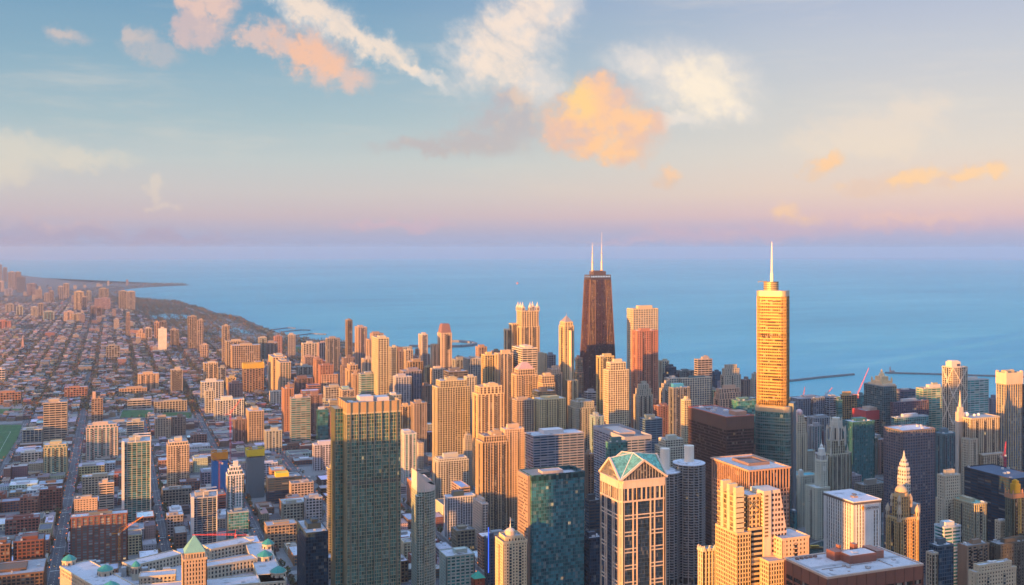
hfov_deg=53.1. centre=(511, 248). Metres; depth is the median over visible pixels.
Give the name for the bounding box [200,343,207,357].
office tower
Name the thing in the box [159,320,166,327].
office tower
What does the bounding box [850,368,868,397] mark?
tower crane
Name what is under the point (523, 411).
office tower
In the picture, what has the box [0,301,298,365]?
distant houses
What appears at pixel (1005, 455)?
tower crane
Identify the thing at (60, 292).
office tower
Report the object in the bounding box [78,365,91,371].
row house
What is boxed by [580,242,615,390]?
tapered skyscraper
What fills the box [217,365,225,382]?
office tower
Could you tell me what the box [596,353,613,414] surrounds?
apartment tower
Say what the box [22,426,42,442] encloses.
apartment tower
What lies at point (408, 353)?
office tower
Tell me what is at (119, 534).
tower crane
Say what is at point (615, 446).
office tower
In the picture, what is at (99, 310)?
office tower
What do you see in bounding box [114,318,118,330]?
apartment block
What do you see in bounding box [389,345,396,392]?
apartment tower
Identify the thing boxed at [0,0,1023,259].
sky
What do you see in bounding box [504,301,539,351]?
four lantern tower
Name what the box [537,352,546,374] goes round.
apartment tower
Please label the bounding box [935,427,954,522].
office tower
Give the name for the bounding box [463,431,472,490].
apartment tower
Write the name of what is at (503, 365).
apartment tower
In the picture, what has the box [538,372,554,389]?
office tower
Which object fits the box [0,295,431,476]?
distant street trees
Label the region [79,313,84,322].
apartment block
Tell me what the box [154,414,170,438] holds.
apartment tower
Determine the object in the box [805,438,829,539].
white terracotta block
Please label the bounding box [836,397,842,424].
office tower
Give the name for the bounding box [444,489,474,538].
office tower
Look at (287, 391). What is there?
apartment tower
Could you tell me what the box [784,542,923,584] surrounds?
rust steel tower
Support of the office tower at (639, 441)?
on the pavement
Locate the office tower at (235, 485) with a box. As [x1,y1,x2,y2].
[226,460,243,508]
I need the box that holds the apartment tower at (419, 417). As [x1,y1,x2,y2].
[410,399,426,452]
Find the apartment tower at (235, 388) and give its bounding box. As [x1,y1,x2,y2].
[228,380,242,397]
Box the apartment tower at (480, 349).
[475,344,486,356]
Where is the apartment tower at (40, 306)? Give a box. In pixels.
[37,303,43,315]
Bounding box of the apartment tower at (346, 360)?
[340,354,352,385]
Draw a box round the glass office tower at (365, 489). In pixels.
[331,394,400,584]
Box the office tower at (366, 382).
[358,371,373,394]
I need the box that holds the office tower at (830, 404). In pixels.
[824,394,839,419]
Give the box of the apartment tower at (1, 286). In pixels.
[0,281,3,291]
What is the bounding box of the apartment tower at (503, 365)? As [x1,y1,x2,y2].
[494,349,512,426]
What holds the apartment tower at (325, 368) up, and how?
on the ground at (56, 282)
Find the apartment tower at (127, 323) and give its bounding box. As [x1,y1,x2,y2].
[126,312,129,336]
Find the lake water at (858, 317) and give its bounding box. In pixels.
[0,259,1023,398]
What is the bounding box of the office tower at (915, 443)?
[884,424,935,573]
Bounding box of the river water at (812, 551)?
[810,535,883,553]
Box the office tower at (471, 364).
[463,356,480,384]
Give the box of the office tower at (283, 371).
[276,358,290,389]
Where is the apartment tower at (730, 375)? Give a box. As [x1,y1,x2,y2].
[720,364,740,391]
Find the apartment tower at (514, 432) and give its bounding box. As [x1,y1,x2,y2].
[500,423,523,526]
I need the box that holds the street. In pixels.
[0,300,883,584]
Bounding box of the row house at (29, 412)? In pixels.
[23,410,32,415]
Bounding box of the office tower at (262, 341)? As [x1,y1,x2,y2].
[258,336,266,361]
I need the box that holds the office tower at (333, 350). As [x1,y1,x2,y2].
[326,336,339,372]
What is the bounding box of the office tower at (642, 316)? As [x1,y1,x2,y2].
[627,305,657,421]
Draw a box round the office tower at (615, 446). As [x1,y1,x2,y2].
[606,436,627,459]
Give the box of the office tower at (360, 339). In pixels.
[355,325,366,368]
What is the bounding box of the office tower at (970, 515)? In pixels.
[953,495,986,541]
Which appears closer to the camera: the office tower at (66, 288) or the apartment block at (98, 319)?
the apartment block at (98, 319)
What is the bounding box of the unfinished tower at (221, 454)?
[211,449,227,492]
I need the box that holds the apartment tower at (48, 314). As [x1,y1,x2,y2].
[43,310,54,320]
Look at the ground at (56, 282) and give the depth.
9194.43 m
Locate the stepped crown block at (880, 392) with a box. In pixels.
[864,369,896,437]
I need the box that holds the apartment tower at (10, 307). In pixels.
[5,303,14,311]
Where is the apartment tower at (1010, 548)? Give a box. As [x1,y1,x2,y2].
[987,535,1023,584]
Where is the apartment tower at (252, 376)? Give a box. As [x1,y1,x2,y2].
[242,362,263,392]
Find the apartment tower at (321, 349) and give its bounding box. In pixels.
[317,341,325,359]
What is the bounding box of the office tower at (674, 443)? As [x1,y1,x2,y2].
[655,434,684,467]
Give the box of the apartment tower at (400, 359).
[397,349,403,373]
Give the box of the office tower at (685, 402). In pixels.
[681,396,690,444]
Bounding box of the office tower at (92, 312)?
[90,305,95,320]
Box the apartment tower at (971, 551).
[957,538,989,584]
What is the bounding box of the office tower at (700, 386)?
[679,375,711,405]
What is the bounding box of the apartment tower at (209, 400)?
[205,388,213,413]
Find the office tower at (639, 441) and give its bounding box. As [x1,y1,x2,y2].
[593,424,651,497]
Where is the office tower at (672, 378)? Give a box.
[664,375,678,382]
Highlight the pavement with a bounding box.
[0,319,883,584]
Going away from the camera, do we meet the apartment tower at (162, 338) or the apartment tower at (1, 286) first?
the apartment tower at (162, 338)
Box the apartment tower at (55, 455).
[43,439,67,474]
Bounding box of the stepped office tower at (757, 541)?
[715,479,809,584]
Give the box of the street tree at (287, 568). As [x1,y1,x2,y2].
[284,565,290,575]
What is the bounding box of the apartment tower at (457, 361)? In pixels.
[452,356,462,368]
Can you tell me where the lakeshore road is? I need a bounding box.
[135,299,344,358]
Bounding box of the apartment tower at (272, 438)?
[264,427,281,453]
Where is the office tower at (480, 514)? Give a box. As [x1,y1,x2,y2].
[472,495,488,547]
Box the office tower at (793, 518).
[790,509,796,529]
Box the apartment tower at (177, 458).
[167,436,188,486]
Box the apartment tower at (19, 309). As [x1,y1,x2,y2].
[16,305,22,315]
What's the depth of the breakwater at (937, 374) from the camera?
3357.65 m
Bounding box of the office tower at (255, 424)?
[246,405,263,443]
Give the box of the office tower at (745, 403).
[732,396,755,444]
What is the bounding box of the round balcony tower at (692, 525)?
[673,444,705,584]
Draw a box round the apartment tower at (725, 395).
[713,384,740,408]
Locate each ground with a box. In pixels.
[0,270,925,584]
[91,296,353,356]
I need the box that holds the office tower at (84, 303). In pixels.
[82,296,86,310]
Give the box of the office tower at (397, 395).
[386,392,401,403]
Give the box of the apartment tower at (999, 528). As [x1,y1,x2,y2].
[995,519,1004,538]
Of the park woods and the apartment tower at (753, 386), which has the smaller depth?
the apartment tower at (753, 386)
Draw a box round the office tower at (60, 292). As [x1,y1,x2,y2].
[58,286,63,299]
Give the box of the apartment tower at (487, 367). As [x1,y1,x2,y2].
[481,352,493,384]
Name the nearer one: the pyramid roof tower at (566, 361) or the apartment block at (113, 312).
the pyramid roof tower at (566, 361)
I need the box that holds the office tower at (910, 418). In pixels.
[891,413,928,425]
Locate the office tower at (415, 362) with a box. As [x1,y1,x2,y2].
[407,358,423,382]
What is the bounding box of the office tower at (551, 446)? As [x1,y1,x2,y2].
[524,427,583,469]
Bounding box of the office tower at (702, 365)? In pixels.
[694,355,711,376]
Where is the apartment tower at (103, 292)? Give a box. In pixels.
[99,288,108,297]
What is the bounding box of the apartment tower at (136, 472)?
[122,432,150,522]
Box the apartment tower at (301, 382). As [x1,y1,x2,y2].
[294,375,312,393]
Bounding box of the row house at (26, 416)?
[23,414,30,419]
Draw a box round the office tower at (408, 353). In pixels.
[404,348,412,368]
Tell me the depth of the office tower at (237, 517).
1420.43 m
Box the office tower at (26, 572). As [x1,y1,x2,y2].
[0,557,46,584]
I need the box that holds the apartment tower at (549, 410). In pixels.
[532,395,565,430]
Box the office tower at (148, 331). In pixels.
[145,327,151,340]
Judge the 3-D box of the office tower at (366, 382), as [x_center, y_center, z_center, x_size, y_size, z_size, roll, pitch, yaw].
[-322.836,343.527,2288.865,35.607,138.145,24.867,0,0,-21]
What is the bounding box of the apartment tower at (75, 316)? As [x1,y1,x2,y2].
[72,313,83,321]
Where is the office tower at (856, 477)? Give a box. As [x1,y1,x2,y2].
[852,472,861,489]
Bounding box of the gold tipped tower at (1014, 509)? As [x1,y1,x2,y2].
[1004,479,1023,536]
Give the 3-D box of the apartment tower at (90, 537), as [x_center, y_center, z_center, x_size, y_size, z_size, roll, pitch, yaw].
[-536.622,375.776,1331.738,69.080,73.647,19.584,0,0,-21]
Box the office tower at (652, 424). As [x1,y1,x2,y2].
[639,414,662,452]
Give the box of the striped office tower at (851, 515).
[823,489,881,551]
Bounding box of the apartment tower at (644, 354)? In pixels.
[631,328,657,427]
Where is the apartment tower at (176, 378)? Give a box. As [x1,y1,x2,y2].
[170,366,182,392]
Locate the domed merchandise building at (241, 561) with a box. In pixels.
[60,535,286,584]
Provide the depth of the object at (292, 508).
1517.04 m
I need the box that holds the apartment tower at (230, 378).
[226,375,235,392]
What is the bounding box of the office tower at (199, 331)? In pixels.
[197,318,202,352]
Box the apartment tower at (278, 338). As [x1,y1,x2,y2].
[274,335,281,353]
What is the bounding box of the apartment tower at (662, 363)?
[658,359,668,398]
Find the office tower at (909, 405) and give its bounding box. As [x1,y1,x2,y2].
[891,398,928,415]
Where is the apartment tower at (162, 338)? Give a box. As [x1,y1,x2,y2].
[158,327,166,350]
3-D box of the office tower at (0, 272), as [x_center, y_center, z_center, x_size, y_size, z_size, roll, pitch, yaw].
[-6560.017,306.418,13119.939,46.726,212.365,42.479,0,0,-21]
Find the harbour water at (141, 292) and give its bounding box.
[135,290,160,294]
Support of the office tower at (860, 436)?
on the pavement
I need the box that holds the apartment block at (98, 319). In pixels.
[96,316,100,324]
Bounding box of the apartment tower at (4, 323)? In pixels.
[0,319,11,328]
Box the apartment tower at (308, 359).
[303,354,314,365]
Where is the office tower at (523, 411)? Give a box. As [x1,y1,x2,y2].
[512,396,533,441]
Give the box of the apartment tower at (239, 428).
[233,416,246,443]
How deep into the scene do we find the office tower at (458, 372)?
2148.87 m
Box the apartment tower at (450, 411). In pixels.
[432,376,469,480]
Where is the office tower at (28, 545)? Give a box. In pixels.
[13,532,44,560]
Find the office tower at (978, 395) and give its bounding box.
[968,376,988,414]
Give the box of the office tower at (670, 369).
[663,364,677,382]
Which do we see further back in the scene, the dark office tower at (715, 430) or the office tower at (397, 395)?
the office tower at (397, 395)
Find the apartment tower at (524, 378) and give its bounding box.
[511,362,537,422]
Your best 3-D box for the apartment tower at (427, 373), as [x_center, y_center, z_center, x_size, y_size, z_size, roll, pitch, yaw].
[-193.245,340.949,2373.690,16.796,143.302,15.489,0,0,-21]
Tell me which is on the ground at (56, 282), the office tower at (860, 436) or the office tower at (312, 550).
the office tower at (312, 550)
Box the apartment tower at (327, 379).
[321,373,337,393]
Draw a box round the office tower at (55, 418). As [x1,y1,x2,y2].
[43,398,67,441]
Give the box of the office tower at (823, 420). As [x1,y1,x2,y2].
[807,414,830,451]
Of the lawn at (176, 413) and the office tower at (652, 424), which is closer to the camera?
the office tower at (652, 424)
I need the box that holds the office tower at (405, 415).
[401,403,410,429]
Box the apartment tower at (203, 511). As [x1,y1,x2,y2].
[190,487,217,543]
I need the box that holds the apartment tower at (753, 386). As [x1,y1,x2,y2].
[750,372,756,397]
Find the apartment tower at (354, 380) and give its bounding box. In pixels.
[351,371,358,395]
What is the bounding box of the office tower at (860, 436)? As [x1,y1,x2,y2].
[843,416,874,480]
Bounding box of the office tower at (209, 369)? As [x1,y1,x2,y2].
[203,361,217,380]
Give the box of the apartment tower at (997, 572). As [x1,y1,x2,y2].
[968,558,1016,584]
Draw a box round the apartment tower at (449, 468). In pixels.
[433,452,468,498]
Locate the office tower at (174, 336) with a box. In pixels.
[170,328,178,348]
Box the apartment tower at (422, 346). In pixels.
[418,332,427,382]
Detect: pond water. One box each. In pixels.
[152,314,189,318]
[220,326,254,334]
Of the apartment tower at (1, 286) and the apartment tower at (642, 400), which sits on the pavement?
the apartment tower at (642, 400)
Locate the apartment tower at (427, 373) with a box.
[424,365,430,383]
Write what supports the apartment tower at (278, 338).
on the pavement
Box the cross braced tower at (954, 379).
[942,360,967,431]
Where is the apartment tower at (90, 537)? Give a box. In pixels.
[70,508,127,564]
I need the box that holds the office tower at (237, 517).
[226,506,248,539]
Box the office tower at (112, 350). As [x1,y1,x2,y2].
[106,344,119,359]
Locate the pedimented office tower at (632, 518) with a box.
[599,451,667,584]
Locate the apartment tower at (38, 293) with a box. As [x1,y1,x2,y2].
[35,289,41,298]
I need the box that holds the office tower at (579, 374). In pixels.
[574,355,583,397]
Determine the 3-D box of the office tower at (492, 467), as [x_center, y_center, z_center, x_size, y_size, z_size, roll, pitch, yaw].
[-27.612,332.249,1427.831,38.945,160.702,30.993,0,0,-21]
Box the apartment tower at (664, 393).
[659,380,670,404]
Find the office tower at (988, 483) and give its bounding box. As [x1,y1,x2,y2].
[964,464,1023,540]
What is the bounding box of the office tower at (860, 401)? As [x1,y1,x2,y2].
[856,392,863,407]
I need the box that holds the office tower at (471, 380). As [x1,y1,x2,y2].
[464,374,476,437]
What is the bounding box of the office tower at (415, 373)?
[399,367,421,400]
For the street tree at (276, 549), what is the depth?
1378.08 m
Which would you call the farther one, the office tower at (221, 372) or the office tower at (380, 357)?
the office tower at (221, 372)
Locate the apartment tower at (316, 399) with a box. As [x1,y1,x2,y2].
[306,391,322,433]
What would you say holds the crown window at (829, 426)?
in the gothic tower at (839, 466)
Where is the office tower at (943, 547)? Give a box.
[929,537,953,584]
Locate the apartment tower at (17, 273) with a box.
[15,271,20,289]
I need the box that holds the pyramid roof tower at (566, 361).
[559,313,577,428]
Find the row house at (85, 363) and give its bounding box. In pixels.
[80,362,90,364]
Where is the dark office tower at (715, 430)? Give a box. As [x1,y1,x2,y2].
[688,405,753,545]
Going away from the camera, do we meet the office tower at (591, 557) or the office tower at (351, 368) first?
the office tower at (591, 557)
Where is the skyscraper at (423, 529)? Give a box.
[411,468,435,584]
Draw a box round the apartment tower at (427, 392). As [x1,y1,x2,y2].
[422,382,431,422]
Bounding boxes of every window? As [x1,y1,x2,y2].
[447,335,449,348]
[518,475,525,537]
[760,493,767,536]
[772,493,785,551]
[829,426,842,439]
[898,460,910,492]
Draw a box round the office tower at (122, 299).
[119,290,126,309]
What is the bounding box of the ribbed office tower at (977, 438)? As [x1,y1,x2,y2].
[955,394,1004,494]
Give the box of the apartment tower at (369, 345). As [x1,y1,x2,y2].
[366,331,383,357]
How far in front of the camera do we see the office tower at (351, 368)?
2395.40 m
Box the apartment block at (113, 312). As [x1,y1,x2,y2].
[112,308,115,316]
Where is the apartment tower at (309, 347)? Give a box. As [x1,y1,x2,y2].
[301,341,316,361]
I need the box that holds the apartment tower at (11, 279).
[8,271,14,289]
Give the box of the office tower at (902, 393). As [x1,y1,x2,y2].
[897,388,915,400]
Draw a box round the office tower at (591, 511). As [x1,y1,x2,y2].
[584,493,598,533]
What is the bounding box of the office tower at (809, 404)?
[790,394,824,415]
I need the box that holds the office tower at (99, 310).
[97,306,101,319]
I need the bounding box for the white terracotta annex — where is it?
[796,469,814,527]
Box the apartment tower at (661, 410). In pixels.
[653,403,668,436]
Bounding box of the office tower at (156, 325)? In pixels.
[154,321,159,340]
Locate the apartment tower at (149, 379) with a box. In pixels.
[138,371,158,390]
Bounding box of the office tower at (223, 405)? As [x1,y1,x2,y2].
[214,396,243,420]
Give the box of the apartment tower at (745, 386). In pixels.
[741,376,749,396]
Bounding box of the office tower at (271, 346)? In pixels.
[266,340,277,358]
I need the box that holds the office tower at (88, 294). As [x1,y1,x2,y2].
[86,290,90,301]
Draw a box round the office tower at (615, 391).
[603,358,628,426]
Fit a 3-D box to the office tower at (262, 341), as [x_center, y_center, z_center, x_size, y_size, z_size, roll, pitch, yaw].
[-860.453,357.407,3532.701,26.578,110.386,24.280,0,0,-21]
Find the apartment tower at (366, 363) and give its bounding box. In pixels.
[361,355,371,372]
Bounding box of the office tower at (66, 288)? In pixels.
[63,283,68,297]
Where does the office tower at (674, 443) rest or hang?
on the pavement
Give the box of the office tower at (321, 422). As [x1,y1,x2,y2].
[316,406,327,439]
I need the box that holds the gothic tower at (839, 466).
[824,416,851,490]
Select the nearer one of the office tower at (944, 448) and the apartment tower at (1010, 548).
the apartment tower at (1010, 548)
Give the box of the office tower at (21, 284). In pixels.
[17,276,25,292]
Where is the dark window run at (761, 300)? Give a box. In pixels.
[760,300,782,401]
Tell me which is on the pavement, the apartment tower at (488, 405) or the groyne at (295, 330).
the apartment tower at (488, 405)
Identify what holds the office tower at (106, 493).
on the pavement
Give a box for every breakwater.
[409,340,476,347]
[790,373,854,381]
[885,372,1023,377]
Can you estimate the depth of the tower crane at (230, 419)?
1830.28 m
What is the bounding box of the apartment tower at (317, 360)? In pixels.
[313,356,322,382]
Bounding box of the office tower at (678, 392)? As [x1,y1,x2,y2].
[668,383,689,436]
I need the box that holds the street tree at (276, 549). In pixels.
[274,545,279,554]
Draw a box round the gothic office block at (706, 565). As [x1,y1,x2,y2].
[697,544,714,584]
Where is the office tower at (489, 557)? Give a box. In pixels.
[484,527,494,584]
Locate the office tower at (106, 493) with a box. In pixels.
[99,478,113,508]
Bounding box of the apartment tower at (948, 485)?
[935,469,960,522]
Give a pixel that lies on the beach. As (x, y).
(295, 339)
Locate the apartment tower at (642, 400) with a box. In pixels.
[633,381,652,430]
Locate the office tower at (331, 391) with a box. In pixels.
[323,384,340,399]
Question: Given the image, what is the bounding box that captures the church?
[21,336,25,347]
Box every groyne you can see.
[280,329,309,331]
[295,333,326,335]
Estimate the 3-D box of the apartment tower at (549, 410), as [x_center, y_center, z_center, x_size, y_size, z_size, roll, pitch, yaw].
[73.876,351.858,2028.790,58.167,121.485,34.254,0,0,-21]
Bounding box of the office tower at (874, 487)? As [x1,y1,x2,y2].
[854,478,883,512]
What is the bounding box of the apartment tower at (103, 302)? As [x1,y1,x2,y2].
[94,297,109,308]
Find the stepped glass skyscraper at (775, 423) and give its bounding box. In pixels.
[755,244,795,509]
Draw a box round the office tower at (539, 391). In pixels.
[532,387,555,396]
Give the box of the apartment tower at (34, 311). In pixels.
[31,306,37,316]
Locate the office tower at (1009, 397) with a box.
[996,369,1022,470]
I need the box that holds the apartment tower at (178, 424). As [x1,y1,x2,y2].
[171,413,185,435]
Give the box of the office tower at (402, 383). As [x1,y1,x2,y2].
[393,373,411,404]
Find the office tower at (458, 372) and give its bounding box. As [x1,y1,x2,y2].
[443,367,467,377]
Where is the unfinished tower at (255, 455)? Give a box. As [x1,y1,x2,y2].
[245,446,264,497]
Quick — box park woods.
[69,282,414,359]
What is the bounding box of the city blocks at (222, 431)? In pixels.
[0,346,883,579]
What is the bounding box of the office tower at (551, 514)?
[518,465,584,584]
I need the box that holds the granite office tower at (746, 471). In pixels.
[710,454,790,545]
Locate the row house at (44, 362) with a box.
[40,360,49,367]
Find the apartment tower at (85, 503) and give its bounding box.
[74,494,97,513]
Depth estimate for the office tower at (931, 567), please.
980.39 m
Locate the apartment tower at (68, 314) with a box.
[64,310,73,322]
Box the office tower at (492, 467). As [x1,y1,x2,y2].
[475,428,508,531]
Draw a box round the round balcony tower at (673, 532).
[660,447,680,584]
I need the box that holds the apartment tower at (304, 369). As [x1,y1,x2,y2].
[296,364,312,374]
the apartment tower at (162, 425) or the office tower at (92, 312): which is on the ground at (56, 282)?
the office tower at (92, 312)
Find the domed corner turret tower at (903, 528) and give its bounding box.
[885,484,919,561]
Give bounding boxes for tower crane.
[109,516,142,560]
[192,530,248,537]
[212,455,222,490]
[224,400,239,464]
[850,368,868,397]
[1000,442,1006,466]
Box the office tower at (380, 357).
[372,335,388,394]
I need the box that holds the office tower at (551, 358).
[547,352,555,367]
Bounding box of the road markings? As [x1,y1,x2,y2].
[0,401,444,584]
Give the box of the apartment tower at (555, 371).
[546,365,561,395]
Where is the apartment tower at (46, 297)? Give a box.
[44,293,49,302]
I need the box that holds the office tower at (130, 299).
[127,291,134,310]
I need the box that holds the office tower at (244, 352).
[231,343,259,368]
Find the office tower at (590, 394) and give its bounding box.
[584,389,595,405]
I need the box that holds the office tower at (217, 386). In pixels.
[201,378,223,403]
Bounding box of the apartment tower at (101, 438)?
[86,421,117,460]
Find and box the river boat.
[810,545,823,548]
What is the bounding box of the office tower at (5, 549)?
[0,537,11,561]
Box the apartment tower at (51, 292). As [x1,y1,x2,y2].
[49,290,53,301]
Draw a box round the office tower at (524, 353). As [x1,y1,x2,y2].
[512,344,537,373]
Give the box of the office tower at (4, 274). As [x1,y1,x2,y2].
[3,267,6,281]
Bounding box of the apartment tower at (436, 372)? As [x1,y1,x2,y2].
[430,366,444,384]
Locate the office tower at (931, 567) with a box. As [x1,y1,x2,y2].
[926,550,937,584]
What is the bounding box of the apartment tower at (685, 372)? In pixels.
[676,369,693,377]
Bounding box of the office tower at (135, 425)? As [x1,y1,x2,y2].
[127,418,143,437]
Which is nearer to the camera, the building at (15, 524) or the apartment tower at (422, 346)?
the building at (15, 524)
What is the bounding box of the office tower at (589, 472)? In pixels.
[584,449,593,507]
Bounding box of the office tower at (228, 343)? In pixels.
[225,339,243,367]
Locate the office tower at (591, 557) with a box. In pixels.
[584,530,598,584]
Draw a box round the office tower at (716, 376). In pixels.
[712,370,720,387]
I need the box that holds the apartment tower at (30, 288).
[26,283,36,295]
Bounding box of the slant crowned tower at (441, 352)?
[430,323,451,369]
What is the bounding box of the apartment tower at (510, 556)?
[495,518,526,584]
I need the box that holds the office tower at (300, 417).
[290,394,310,442]
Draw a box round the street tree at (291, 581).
[289,577,295,584]
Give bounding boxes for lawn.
[0,409,19,413]
[0,425,21,458]
[120,410,152,416]
[162,412,191,417]
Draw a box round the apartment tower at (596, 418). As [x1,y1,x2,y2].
[590,412,603,452]
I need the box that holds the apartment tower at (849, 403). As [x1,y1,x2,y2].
[840,391,856,423]
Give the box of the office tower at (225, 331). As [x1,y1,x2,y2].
[222,324,229,361]
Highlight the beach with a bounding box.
[262,328,343,344]
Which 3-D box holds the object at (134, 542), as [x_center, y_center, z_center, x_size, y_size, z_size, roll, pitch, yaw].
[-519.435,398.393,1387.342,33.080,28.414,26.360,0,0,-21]
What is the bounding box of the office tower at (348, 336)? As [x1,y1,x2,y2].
[345,318,352,356]
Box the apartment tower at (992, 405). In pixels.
[989,395,995,414]
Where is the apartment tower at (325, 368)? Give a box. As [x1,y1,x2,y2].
[318,363,333,384]
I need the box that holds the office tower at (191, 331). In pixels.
[187,315,196,348]
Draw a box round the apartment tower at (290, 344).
[287,333,295,357]
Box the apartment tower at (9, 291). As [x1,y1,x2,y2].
[4,288,12,295]
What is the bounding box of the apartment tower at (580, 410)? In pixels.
[568,398,596,451]
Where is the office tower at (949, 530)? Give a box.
[934,519,960,584]
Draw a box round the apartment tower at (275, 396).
[269,390,281,404]
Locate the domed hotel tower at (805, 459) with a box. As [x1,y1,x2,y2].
[796,409,814,471]
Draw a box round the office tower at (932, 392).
[916,382,941,430]
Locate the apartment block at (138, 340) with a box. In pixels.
[136,337,140,344]
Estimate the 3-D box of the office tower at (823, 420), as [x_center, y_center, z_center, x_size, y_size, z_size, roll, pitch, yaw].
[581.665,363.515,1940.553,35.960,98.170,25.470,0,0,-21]
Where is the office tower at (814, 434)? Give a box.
[808,422,821,451]
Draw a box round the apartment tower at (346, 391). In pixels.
[339,386,354,396]
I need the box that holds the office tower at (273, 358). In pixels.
[268,353,286,390]
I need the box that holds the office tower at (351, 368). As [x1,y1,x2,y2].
[345,362,359,386]
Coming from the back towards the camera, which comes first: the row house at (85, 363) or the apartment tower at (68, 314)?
the apartment tower at (68, 314)
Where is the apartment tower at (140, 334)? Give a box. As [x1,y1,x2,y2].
[136,328,144,339]
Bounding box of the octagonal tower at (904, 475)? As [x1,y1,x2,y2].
[897,451,910,493]
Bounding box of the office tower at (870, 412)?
[852,406,878,433]
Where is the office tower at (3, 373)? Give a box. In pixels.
[0,367,5,381]
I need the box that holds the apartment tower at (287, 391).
[282,384,293,433]
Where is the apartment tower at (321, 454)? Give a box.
[312,440,330,470]
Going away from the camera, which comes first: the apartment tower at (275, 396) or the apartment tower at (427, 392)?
the apartment tower at (427, 392)
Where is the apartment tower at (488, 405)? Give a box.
[472,382,504,485]
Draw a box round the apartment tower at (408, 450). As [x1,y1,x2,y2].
[401,429,416,484]
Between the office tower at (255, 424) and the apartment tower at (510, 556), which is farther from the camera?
the office tower at (255, 424)
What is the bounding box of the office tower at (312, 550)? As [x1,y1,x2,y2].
[297,517,327,584]
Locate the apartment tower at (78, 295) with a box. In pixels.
[74,291,83,309]
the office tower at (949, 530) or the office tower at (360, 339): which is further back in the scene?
the office tower at (360, 339)

